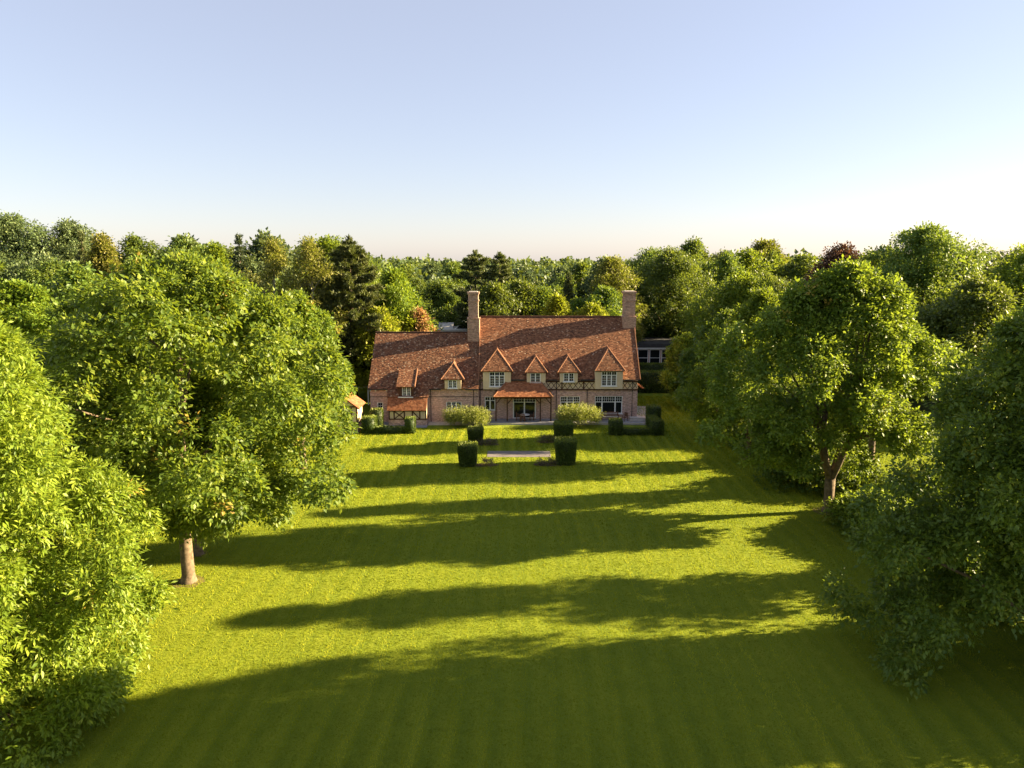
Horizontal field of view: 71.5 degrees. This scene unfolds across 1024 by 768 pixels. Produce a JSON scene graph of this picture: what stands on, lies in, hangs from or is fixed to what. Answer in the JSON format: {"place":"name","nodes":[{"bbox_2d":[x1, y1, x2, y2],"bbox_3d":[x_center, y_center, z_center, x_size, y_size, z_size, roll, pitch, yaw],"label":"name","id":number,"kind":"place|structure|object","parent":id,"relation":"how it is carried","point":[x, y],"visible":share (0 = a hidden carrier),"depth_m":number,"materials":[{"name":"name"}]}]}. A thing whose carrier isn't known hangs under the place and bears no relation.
{"place":"outdoors","nodes":[
{"label":"outdoors","id":0,"kind":"place"},
{"bbox_2d":[0,386,1023,767],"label":"lawn","id":1,"kind":"structure","parent":0,"point":[724,704],"depth_m":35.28,"materials":[{"name":"green plant"}]},
{"bbox_2d":[0,278,110,391],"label":"avenue tree","id":2,"kind":"object","parent":1,"relation":"on","point":[23,305],"visible":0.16,"depth_m":61.64,"materials":[{"name":"green plant"}]},
{"bbox_2d":[0,311,179,767],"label":"avenue tree","id":3,"kind":"object","parent":1,"relation":"on","point":[43,639],"visible":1,"depth_m":27.24,"materials":[{"name":"green plant"}]},
{"bbox_2d":[1,292,183,450],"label":"avenue tree","id":4,"kind":"object","parent":1,"relation":"on","point":[58,308],"visible":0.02,"depth_m":49.63,"materials":[{"name":"green plant"}]},
{"bbox_2d":[45,403,194,566],"bbox_3d":[-22.682,6.342,40.833,10.862,11.127,7.410,-4,11,-21],"label":"avenue tree","id":5,"kind":"object","parent":1,"relation":"on","point":[110,425],"visible":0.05,"depth_m":39.41,"materials":[{"name":"green plant"}]},
{"bbox_2d":[34,248,361,584],"bbox_3d":[-17.492,2.352,39.451,25.436,19.565,16.981,8,13,39],"label":"avenue tree","id":6,"kind":"object","parent":1,"relation":"on","point":[188,303],"visible":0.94,"depth_m":36.02,"materials":[{"name":"green plant"}]},
{"bbox_2d":[148,355,258,556],"bbox_3d":[-20.557,4.656,44.959,8.557,13.115,8.786,-6,12,-31],"label":"avenue tree","id":7,"kind":"object","parent":1,"relation":"on","point":[207,391],"visible":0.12,"depth_m":43.38,"materials":[{"name":"green plant"}]},
{"bbox_2d":[203,239,240,357],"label":"birch","id":8,"kind":"object","parent":1,"relation":"on","point":[215,251],"visible":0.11,"depth_m":101.87,"materials":[{"name":"green plant"}]},
{"bbox_2d":[239,233,308,302],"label":"birch","id":9,"kind":"object","parent":1,"relation":"on","point":[273,266],"visible":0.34,"depth_m":91.06,"materials":[{"name":"green plant"}]},
{"bbox_2d":[243,288,357,468],"bbox_3d":[-18.646,-0.385,63.797,10.219,16.501,10.926,9,14,43],"label":"avenue tree","id":10,"kind":"object","parent":1,"relation":"on","point":[319,325],"visible":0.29,"depth_m":61.82,"materials":[{"name":"green plant"}]},
{"bbox_2d":[273,234,349,351],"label":"birch","id":11,"kind":"object","parent":1,"relation":"on","point":[308,253],"visible":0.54,"depth_m":88.67,"materials":[{"name":"green plant"}]},
{"bbox_2d":[302,256,349,331],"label":"birch","id":12,"kind":"object","parent":1,"relation":"on","point":[326,280],"visible":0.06,"depth_m":94.12,"materials":[{"name":"green plant"}]},
{"bbox_2d":[334,392,365,432],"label":"garden shed","id":13,"kind":"structure","parent":1,"relation":"on","point":[356,403],"depth_m":77.54,"materials":[{"name":"wood"}]},
{"bbox_2d":[317,234,386,395],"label":"pine","id":14,"kind":"object","parent":1,"relation":"on","point":[350,259],"visible":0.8,"depth_m":90.53,"materials":[{"name":"green plant"}]},
{"bbox_2d":[370,407,383,425],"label":"clipped hedge","id":15,"kind":"object","parent":1,"relation":"on","point":[379,411],"visible":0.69,"depth_m":79.85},
{"bbox_2d":[345,302,411,392],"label":"lime tree","id":16,"kind":"object","parent":1,"relation":"on","point":[389,323],"visible":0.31,"depth_m":91.55,"materials":[{"name":"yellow plant"}]},
{"bbox_2d":[361,414,415,433],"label":"clipped hedge","id":17,"kind":"object","parent":1,"relation":"on","point":[369,424],"visible":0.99,"depth_m":77.42,"materials":[{"name":"plant"}]},
{"bbox_2d":[367,263,443,330],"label":"lime tree","id":18,"kind":"object","parent":1,"relation":"on","point":[400,299],"visible":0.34,"depth_m":96.75,"materials":[{"name":"green plant"}]},
{"bbox_2d":[397,316,421,330],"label":"lime tree","id":19,"kind":"object","parent":1,"relation":"on","point":[409,325],"visible":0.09,"depth_m":95.32,"materials":[{"name":"green plant"}]},
{"bbox_2d":[404,306,440,330],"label":"smoke bush","id":20,"kind":"object","parent":1,"relation":"on","point":[421,311],"visible":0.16,"depth_m":96.08,"materials":[{"name":"orange plant"}]},
{"bbox_2d":[440,403,492,426],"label":"flowering shrub","id":21,"kind":"object","parent":1,"relation":"on","point":[471,415],"visible":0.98,"depth_m":80.29,"materials":[{"name":"plant"}]},
{"bbox_2d":[457,440,478,466],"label":"yew block","id":22,"kind":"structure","parent":1,"relation":"on","point":[467,452],"depth_m":64.89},
{"bbox_2d":[467,425,483,443],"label":"yew block","id":23,"kind":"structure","parent":1,"relation":"on","point":[474,433],"depth_m":73.03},
{"bbox_2d":[466,279,529,330],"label":"chestnut","id":24,"kind":"object","parent":1,"relation":"on","point":[497,299],"visible":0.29,"depth_m":99.68,"materials":[{"name":"green plant"}]},
{"bbox_2d":[368,291,643,424],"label":"house","id":25,"kind":"structure","parent":1,"relation":"on","point":[509,367],"depth_m":83.79,"materials":[{"name":"brick"}]},
{"bbox_2d":[513,399,535,417],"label":"garden door","id":26,"kind":"structure","parent":25,"relation":"in","point":[521,406],"depth_m":83.84,"materials":[{"name":"white paint"}]},
{"bbox_2d":[560,396,579,409],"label":"window","id":27,"kind":"structure","parent":25,"relation":"in","point":[565,400],"depth_m":83.72,"materials":[{"name":"white paint"}]},
{"bbox_2d":[595,396,622,412],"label":"window","id":28,"kind":"structure","parent":25,"relation":"in","point":[606,403],"depth_m":83.78,"materials":[{"name":"glass"}]},
{"bbox_2d":[484,278,545,315],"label":"chestnut","id":29,"kind":"object","parent":1,"relation":"on","point":[525,290],"visible":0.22,"depth_m":103.34,"materials":[{"name":"green plant"}]},
{"bbox_2d":[487,451,550,456],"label":"stone slab","id":30,"kind":"structure","parent":1,"relation":"on","point":[518,453],"depth_m":69.21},
{"bbox_2d":[521,285,568,315],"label":"chestnut","id":31,"kind":"object","parent":1,"relation":"on","point":[542,299],"visible":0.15,"depth_m":103.97,"materials":[{"name":"green plant"}]},
{"bbox_2d":[533,455,565,466],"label":"flower bed","id":32,"kind":"object","parent":1,"relation":"on","point":[540,461],"visible":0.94,"depth_m":65.72,"materials":[{"name":"plant"}]},
{"bbox_2d":[540,289,578,315],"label":"maple","id":33,"kind":"object","parent":1,"relation":"on","point":[556,305],"visible":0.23,"depth_m":97.92,"materials":[{"name":"yellow plant"}]},
{"bbox_2d":[553,419,573,437],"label":"yew block","id":34,"kind":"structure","parent":1,"relation":"on","point":[562,428],"depth_m":73.48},
{"bbox_2d":[554,436,577,465],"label":"yew block","id":35,"kind":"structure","parent":1,"relation":"on","point":[565,448],"depth_m":65.37,"materials":[{"name":"plant"}]},
{"bbox_2d":[490,419,645,422],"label":"terrace","id":36,"kind":"structure","parent":1,"relation":"on","point":[532,421],"depth_m":82.51,"materials":[{"name":"stone"}]},
{"bbox_2d":[552,400,604,426],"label":"flowering shrub","id":37,"kind":"object","parent":1,"relation":"on","point":[582,413],"visible":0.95,"depth_m":80.10,"materials":[{"name":"plant"}]},
{"bbox_2d":[573,299,609,315],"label":"maple","id":38,"kind":"object","parent":1,"relation":"on","point":[593,309],"visible":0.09,"depth_m":98.12,"materials":[{"name":"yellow plant"}]},
{"bbox_2d":[608,414,664,435],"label":"clipped hedge","id":39,"kind":"object","parent":1,"relation":"on","point":[655,424],"visible":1,"depth_m":76.66,"materials":[{"name":"plant"}]},
{"bbox_2d":[645,404,661,419],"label":"clipped hedge","id":40,"kind":"object","parent":1,"relation":"on","point":[652,409],"visible":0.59,"depth_m":81.60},
{"bbox_2d":[638,369,680,392],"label":"clipped hedge","id":41,"kind":"object","parent":1,"relation":"on","point":[649,380],"visible":0.23,"depth_m":100.58,"materials":[{"name":"plant"}]},
{"bbox_2d":[657,332,697,398],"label":"avenue tree","id":42,"kind":"object","parent":1,"relation":"on","point":[668,379],"visible":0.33,"depth_m":90.11,"materials":[{"name":"green plant"}]},
{"bbox_2d":[674,307,764,426],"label":"avenue tree","id":43,"kind":"object","parent":1,"relation":"on","point":[686,364],"visible":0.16,"depth_m":72.82,"materials":[{"name":"green plant"}]},
{"bbox_2d":[673,271,782,377],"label":"lime tree","id":44,"kind":"object","parent":1,"relation":"on","point":[733,293],"visible":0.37,"depth_m":104.33,"materials":[{"name":"green plant"}]},
{"bbox_2d":[722,419,752,446],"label":"evergreen shrub","id":45,"kind":"object","parent":1,"relation":"on","point":[739,433],"visible":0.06,"depth_m":71.58,"materials":[{"name":"green plant"}]},
{"bbox_2d":[669,284,810,459],"bbox_3d":[21.347,-0.860,64.835,14.202,17.076,7.600,0,10,0],"label":"avenue tree","id":46,"kind":"object","parent":1,"relation":"on","point":[748,312],"visible":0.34,"depth_m":64.34,"materials":[{"name":"green plant"}]},
{"bbox_2d":[753,446,888,496],"bbox_3d":[25.715,6.802,59.153,11.152,3.659,8.828,0,10,0],"label":"evergreen shrub","id":47,"kind":"object","parent":1,"relation":"on","point":[847,480],"visible":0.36,"depth_m":57.37,"materials":[{"name":"green plant"}]},
{"bbox_2d":[694,254,988,512],"bbox_3d":[23.125,0.508,50.574,21.920,19.235,10.370,0,10,0],"label":"avenue tree","id":48,"kind":"object","parent":1,"relation":"on","point":[833,298],"visible":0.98,"depth_m":48.76,"materials":[{"name":"green plant"}]},
{"bbox_2d":[819,486,916,539],"bbox_3d":[25.257,8.818,48.428,6.788,3.412,9.115,0,10,0],"label":"evergreen shrub","id":49,"kind":"object","parent":1,"relation":"on","point":[837,510],"visible":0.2,"depth_m":49.54,"materials":[{"name":"green plant"}]},
{"bbox_2d":[814,299,927,484],"bbox_3d":[29.101,0.566,57.673,9.831,16.755,4.802,0,10,0],"label":"avenue tree","id":50,"kind":"object","parent":1,"relation":"on","point":[904,401],"visible":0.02,"depth_m":57.10,"materials":[{"name":"green plant"}]},
{"bbox_2d":[813,298,1023,702],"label":"avenue tree","id":51,"kind":"object","parent":1,"relation":"on","point":[935,533],"visible":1,"depth_m":31.39,"materials":[{"name":"green plant"}]},
{"bbox_2d":[868,464,1017,510],"bbox_3d":[31.312,8.008,51.758,11.678,3.852,9.454,0,10,0],"label":"evergreen shrub","id":52,"kind":"object","parent":1,"relation":"on","point":[921,490],"visible":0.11,"depth_m":50.99,"materials":[{"name":"green plant"}]},
{"bbox_2d":[882,541,1023,624],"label":"evergreen shrub","id":53,"kind":"object","parent":1,"relation":"on","point":[974,560],"visible":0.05,"depth_m":38.77,"materials":[{"name":"green plant"}]},
{"bbox_2d":[929,304,1023,505],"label":"avenue tree","id":54,"kind":"object","parent":1,"relation":"on","point":[948,368],"visible":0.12,"depth_m":41.99,"materials":[{"name":"green plant"}]},
{"bbox_2d":[0,0,1023,260],"label":"sky","id":55,"kind":"structure","parent":0,"point":[520,129],"materials":[{"name":"blue"}]},
{"bbox_2d":[138,261,1006,440],"bbox_3d":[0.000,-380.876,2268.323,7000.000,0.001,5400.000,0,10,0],"label":"ground","id":56,"kind":"structure","parent":0,"point":[922,408],"depth_m":94.36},
{"bbox_2d":[0,250,66,300],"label":"willow","id":57,"kind":"object","parent":56,"relation":"on","point":[45,257],"visible":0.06,"depth_m":98.07,"materials":[{"name":"green plant"}]},
{"bbox_2d":[0,209,73,280],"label":"poplar","id":58,"kind":"object","parent":56,"relation":"on","point":[18,242],"visible":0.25,"depth_m":111.41,"materials":[{"name":"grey plant"}]},
{"bbox_2d":[16,256,68,316],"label":"woodland tree","id":59,"kind":"object","parent":56,"relation":"on","point":[48,270],"visible":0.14,"depth_m":89.53,"materials":[{"name":"green plant"}]},
{"bbox_2d":[33,260,102,317],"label":"woodland tree","id":60,"kind":"object","parent":56,"relation":"on","point":[69,272],"visible":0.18,"depth_m":85.19,"materials":[{"name":"green plant"}]},
{"bbox_2d":[37,216,118,266],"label":"poplar","id":61,"kind":"object","parent":56,"relation":"on","point":[66,230],"visible":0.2,"depth_m":114.44,"materials":[{"name":"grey plant"}]},
{"bbox_2d":[74,230,89,267],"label":"spruce","id":62,"kind":"object","parent":56,"relation":"on","point":[81,238],"visible":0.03,"depth_m":110.68,"materials":[{"name":"green plant"}]},
{"bbox_2d":[80,230,122,289],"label":"larch","id":63,"kind":"object","parent":56,"relation":"on","point":[102,255],"visible":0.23,"depth_m":103.23,"materials":[{"name":"green plant"}]},
{"bbox_2d":[115,232,163,268],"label":"oak","id":64,"kind":"object","parent":56,"relation":"on","point":[131,245],"visible":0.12,"depth_m":119.11,"materials":[{"name":"green plant"}]},
{"bbox_2d":[149,235,203,257],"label":"oak","id":65,"kind":"object","parent":56,"relation":"on","point":[168,249],"visible":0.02,"depth_m":122.20,"materials":[{"name":"green plant"}]},
{"bbox_2d":[148,232,208,261],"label":"woodland tree","id":66,"kind":"object","parent":56,"relation":"on","point":[180,236],"visible":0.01,"depth_m":123.41,"materials":[{"name":"green plant"}]},
{"bbox_2d":[231,232,250,285],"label":"spruce","id":67,"kind":"object","parent":56,"relation":"on","point":[239,251],"visible":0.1,"depth_m":109.78,"materials":[{"name":"green plant"}]},
{"bbox_2d":[229,227,305,287],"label":"woodland tree","id":68,"kind":"object","parent":56,"relation":"on","point":[254,258],"visible":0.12,"depth_m":115.77,"materials":[{"name":"green plant"}]},
{"bbox_2d":[289,233,383,285],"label":"woodland tree","id":69,"kind":"object","parent":56,"relation":"on","point":[328,243],"visible":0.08,"depth_m":124.68,"materials":[{"name":"green plant"}]},
{"bbox_2d":[382,263,427,285],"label":"woodland tree","id":70,"kind":"object","parent":56,"relation":"on","point":[409,272],"visible":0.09,"depth_m":156.58,"materials":[{"name":"green plant"}]},
{"bbox_2d":[410,276,427,304],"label":"woodland tree","id":71,"kind":"object","parent":56,"relation":"on","point":[417,282],"visible":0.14,"depth_m":145.17,"materials":[{"name":"green plant"}]},
{"bbox_2d":[415,261,442,279],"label":"woodland tree","id":72,"kind":"object","parent":56,"relation":"on","point":[431,267],"visible":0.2,"depth_m":167.24,"materials":[{"name":"green plant"}]},
{"bbox_2d":[414,278,464,324],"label":"chestnut","id":73,"kind":"object","parent":56,"relation":"on","point":[435,287],"visible":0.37,"depth_m":138.60,"materials":[{"name":"green plant"}]},
{"bbox_2d":[426,287,466,325],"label":"woodland tree","id":74,"kind":"object","parent":56,"relation":"on","point":[452,298],"visible":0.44,"depth_m":136.78,"materials":[{"name":"green plant"}]},
{"bbox_2d":[435,322,466,330],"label":"extension","id":75,"kind":"object","parent":56,"relation":"on","point":[448,326],"visible":0.24,"depth_m":130.17,"materials":[{"name":"paint"}]},
{"bbox_2d":[438,260,479,286],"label":"woodland tree","id":76,"kind":"object","parent":56,"relation":"on","point":[451,269],"visible":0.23,"depth_m":161.79,"materials":[{"name":"green plant"}]},
{"bbox_2d":[452,249,497,327],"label":"pine","id":77,"kind":"object","parent":56,"relation":"on","point":[473,261],"visible":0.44,"depth_m":126.69,"materials":[{"name":"green plant"}]},
{"bbox_2d":[479,251,516,286],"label":"pine","id":78,"kind":"object","parent":56,"relation":"on","point":[504,270],"visible":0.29,"depth_m":124.41,"materials":[{"name":"green plant"}]},
{"bbox_2d":[21,245,1010,286],"bbox_3d":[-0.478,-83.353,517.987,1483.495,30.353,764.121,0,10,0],"label":"distant wood","id":79,"kind":"object","parent":56,"relation":"on","point":[417,263],"visible":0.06,"depth_m":227.70,"materials":[{"name":"plant"}]},
{"bbox_2d":[497,263,540,286],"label":"woodland tree","id":80,"kind":"object","parent":56,"relation":"on","point":[526,268],"visible":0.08,"depth_m":176.98,"materials":[{"name":"green plant"}]},
{"bbox_2d":[544,265,570,292],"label":"woodland tree","id":81,"kind":"object","parent":56,"relation":"on","point":[555,272],"visible":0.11,"depth_m":157.20,"materials":[{"name":"green plant"}]},
{"bbox_2d":[547,274,579,302],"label":"woodland tree","id":82,"kind":"object","parent":56,"relation":"on","point":[559,286],"visible":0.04,"depth_m":128.31,"materials":[{"name":"green plant"}]},
{"bbox_2d":[490,423,645,424],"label":"terrace kerb","id":83,"kind":"structure","parent":56,"relation":"on","point":[552,424],"depth_m":81.60,"materials":[{"name":"stone"}]},
{"bbox_2d":[562,271,574,302],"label":"spruce","id":84,"kind":"object","parent":56,"relation":"on","point":[568,286],"visible":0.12,"depth_m":120.57,"materials":[{"name":"green plant"}]},
{"bbox_2d":[551,259,591,297],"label":"woodland tree","id":85,"kind":"object","parent":56,"relation":"on","point":[578,274],"visible":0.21,"depth_m":147.55,"materials":[{"name":"green plant"}]},
{"bbox_2d":[579,255,621,297],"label":"woodland tree","id":86,"kind":"object","parent":56,"relation":"on","point":[589,277],"visible":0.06,"depth_m":140.51,"materials":[{"name":"green plant"}]},
{"bbox_2d":[568,284,638,345],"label":"oak","id":87,"kind":"object","parent":56,"relation":"on","point":[605,296],"visible":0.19,"depth_m":110.10,"materials":[{"name":"green plant"}]},
{"bbox_2d":[581,254,649,341],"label":"oak","id":88,"kind":"object","parent":56,"relation":"on","point":[609,271],"visible":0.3,"depth_m":115.17,"materials":[{"name":"green plant"}]},
{"bbox_2d":[631,281,676,336],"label":"oak","id":89,"kind":"object","parent":56,"relation":"on","point":[645,325],"visible":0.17,"depth_m":122.90,"materials":[{"name":"green plant"}]},
{"bbox_2d":[639,362,675,369],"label":"clipped hedge","id":90,"kind":"object","parent":56,"relation":"on","point":[651,366],"visible":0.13,"depth_m":109.29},
{"bbox_2d":[636,337,679,362],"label":"flat roofed annexe","id":91,"kind":"structure","parent":56,"relation":"on","point":[650,349],"depth_m":113.89,"materials":[{"name":"brick"}]},
{"bbox_2d":[649,349,659,362],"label":"window","id":92,"kind":"structure","parent":91,"relation":"in","point":[654,355],"depth_m":113.90,"materials":[{"name":"glass"}]},
{"bbox_2d":[622,246,707,312],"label":"woodland tree","id":93,"kind":"object","parent":56,"relation":"on","point":[647,254],"visible":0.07,"depth_m":138.17,"materials":[{"name":"green plant"}]},
{"bbox_2d":[628,245,729,337],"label":"oak","id":94,"kind":"object","parent":56,"relation":"on","point":[673,270],"visible":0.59,"depth_m":120.84,"materials":[{"name":"green plant"}]},
{"bbox_2d":[676,236,724,318],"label":"woodland tree","id":95,"kind":"object","parent":56,"relation":"on","point":[693,247],"visible":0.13,"depth_m":130.99,"materials":[{"name":"green plant"}]},
{"bbox_2d":[685,249,747,304],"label":"woodland tree","id":96,"kind":"object","parent":56,"relation":"on","point":[728,266],"visible":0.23,"depth_m":127.30,"materials":[{"name":"green plant"}]},
{"bbox_2d":[705,269,793,332],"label":"woodland tree","id":97,"kind":"object","parent":56,"relation":"on","point":[766,276],"visible":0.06,"depth_m":112.53,"materials":[{"name":"green plant"}]},
{"bbox_2d":[721,246,783,277],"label":"woodland tree","id":98,"kind":"object","parent":56,"relation":"on","point":[749,258],"visible":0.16,"depth_m":134.66,"materials":[{"name":"green plant"}]},
{"bbox_2d":[736,237,792,282],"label":"woodland tree","id":99,"kind":"object","parent":56,"relation":"on","point":[763,245],"visible":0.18,"depth_m":143.59,"materials":[{"name":"green plant"}]},
{"bbox_2d":[757,248,799,282],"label":"woodland tree","id":100,"kind":"object","parent":56,"relation":"on","point":[776,259],"visible":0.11,"depth_m":140.59,"materials":[{"name":"green plant"}]},
{"bbox_2d":[774,251,818,287],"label":"woodland tree","id":101,"kind":"object","parent":56,"relation":"on","point":[804,261],"visible":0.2,"depth_m":136.77,"materials":[{"name":"green plant"}]},
{"bbox_2d":[789,240,873,344],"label":"beech","id":102,"kind":"object","parent":56,"relation":"on","point":[838,251],"visible":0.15,"depth_m":101.86,"materials":[{"name":"purple plant"}]},
{"bbox_2d":[836,220,1023,395],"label":"oak","id":103,"kind":"object","parent":56,"relation":"on","point":[934,249],"visible":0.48,"depth_m":93.14,"materials":[{"name":"green plant"}]},
{"bbox_2d":[912,268,1023,411],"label":"oak","id":104,"kind":"object","parent":56,"relation":"on","point":[977,304],"visible":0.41,"depth_m":75.54,"materials":[{"name":"green plant"}]},
{"bbox_2d":[948,249,989,284],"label":"woodland tree","id":105,"kind":"object","parent":56,"relation":"on","point":[960,270],"visible":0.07,"depth_m":121.72,"materials":[{"name":"green plant"}]},
{"bbox_2d":[965,242,1023,281],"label":"woodland tree","id":106,"kind":"object","parent":56,"relation":"on","point":[1002,264],"visible":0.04,"depth_m":127.66,"materials":[{"name":"green plant"}]},
{"bbox_2d":[984,243,1023,410],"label":"oak","id":107,"kind":"object","parent":56,"relation":"on","point":[1012,277],"visible":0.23,"depth_m":84.62,"materials":[{"name":"green plant"}]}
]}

